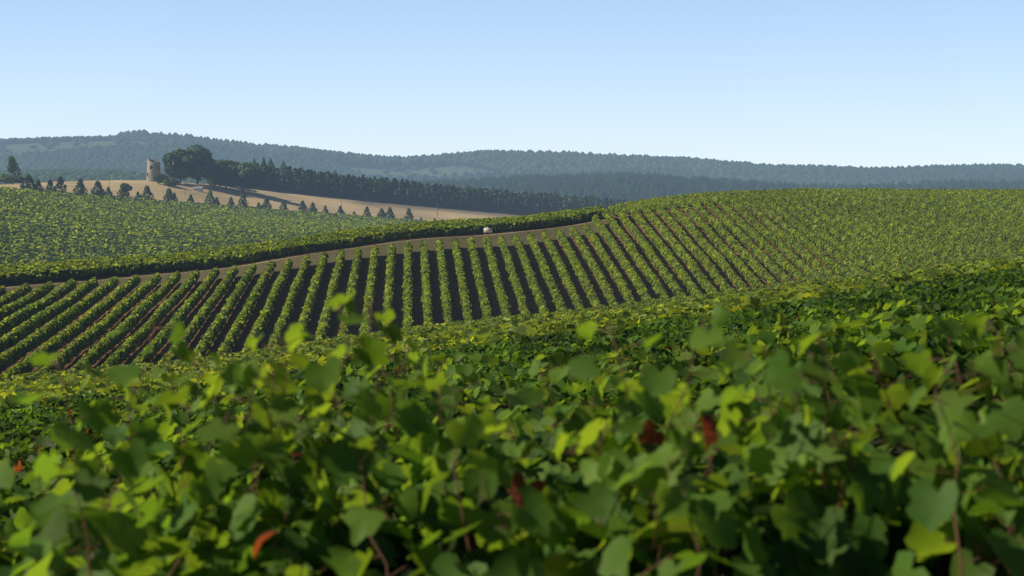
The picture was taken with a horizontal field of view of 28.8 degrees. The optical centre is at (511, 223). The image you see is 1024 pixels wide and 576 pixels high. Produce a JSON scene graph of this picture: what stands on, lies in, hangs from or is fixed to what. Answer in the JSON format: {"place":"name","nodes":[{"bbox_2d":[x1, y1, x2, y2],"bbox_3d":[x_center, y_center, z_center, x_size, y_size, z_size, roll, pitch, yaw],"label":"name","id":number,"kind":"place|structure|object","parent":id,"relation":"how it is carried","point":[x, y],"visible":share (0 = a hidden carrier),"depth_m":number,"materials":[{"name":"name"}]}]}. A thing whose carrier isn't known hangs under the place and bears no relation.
{"place":"outdoors","nodes":[
{"label":"outdoors","id":0,"kind":"place"},
{"bbox_2d":[0,141,903,374],"bbox_3d":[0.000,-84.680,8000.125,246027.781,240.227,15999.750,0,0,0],"label":"terrain","id":1,"kind":"structure","parent":0,"point":[183,191],"depth_m":296.05,"materials":[{"name":"brown soil"}]},
{"bbox_2d":[0,144,259,190],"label":"trees","id":2,"kind":"object","parent":1,"relation":"on","point":[227,173],"visible":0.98,"depth_m":1170.00,"materials":[{"name":"green plant"}]},
{"bbox_2d":[146,158,159,181],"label":"tower ruin","id":3,"kind":"object","parent":1,"relation":"on","point":[153,167],"visible":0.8,"depth_m":1144.83,"materials":[{"name":"stone"}]},
{"bbox_2d":[194,187,202,191],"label":"shed under trees","id":4,"kind":"structure","parent":1,"relation":"on","point":[199,189],"depth_m":1133.50,"materials":[{"name":"silver metal"}]},
{"bbox_2d":[0,186,427,264],"bbox_3d":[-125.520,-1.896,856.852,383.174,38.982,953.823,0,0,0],"label":"vine rows","id":5,"kind":"object","parent":1,"relation":"on","point":[309,224],"depth_m":767.23,"materials":[{"name":"green plant"}]},
{"bbox_2d":[20,174,435,219],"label":"row of trees","id":6,"kind":"object","parent":1,"relation":"on","point":[81,188],"visible":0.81,"depth_m":1026.34,"materials":[{"name":"green plant"}]},
{"bbox_2d":[107,177,437,217],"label":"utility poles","id":7,"kind":"object","parent":1,"relation":"on","point":[341,197],"visible":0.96,"depth_m":1189.96,"materials":[{"name":"brown wood"}]},
{"bbox_2d":[5,159,597,216],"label":"tree trunks","id":8,"kind":"object","parent":1,"relation":"on","point":[198,179],"visible":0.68,"depth_m":1292.46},
{"bbox_2d":[249,162,632,213],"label":"forest","id":9,"kind":"object","parent":1,"relation":"on","point":[296,180],"visible":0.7,"depth_m":1346.84,"materials":[{"name":"green plant"}]},
{"bbox_2d":[484,227,491,232],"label":"water tank","id":10,"kind":"object","parent":1,"relation":"on","point":[487,230],"visible":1,"depth_m":333.19,"materials":[{"name":"plastic"}]},
{"bbox_2d":[0,188,1023,375],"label":"vine rows","id":11,"kind":"object","parent":1,"relation":"on","point":[92,355],"depth_m":301.11,"materials":[{"name":"green plant"}]},
{"bbox_2d":[0,263,1023,575],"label":"vines","id":12,"kind":"object","parent":1,"relation":"on","point":[955,297],"depth_m":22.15,"materials":[{"name":"green plant"}]},
{"bbox_2d":[0,256,1023,406],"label":"vine leaves","id":13,"kind":"object","parent":12,"relation":"on","point":[460,333],"visible":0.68,"depth_m":118.34,"materials":[{"name":"green plant"}]},
{"bbox_2d":[3,187,1023,372],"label":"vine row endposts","id":14,"kind":"object","parent":1,"relation":"on","point":[529,267],"visible":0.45,"depth_m":290.64,"materials":[{"name":"brown wood"}]},
{"bbox_2d":[0,129,1023,214],"bbox_3d":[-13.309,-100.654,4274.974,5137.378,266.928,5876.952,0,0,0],"label":"forest hills","id":15,"kind":"structure","parent":0,"point":[615,177],"depth_m":4281.52,"materials":[{"name":"green plant"}]},
{"bbox_2d":[0,0,1023,167],"label":"sky","id":16,"kind":"structure","parent":0,"point":[855,83],"materials":[{"name":"blue"}]}
]}

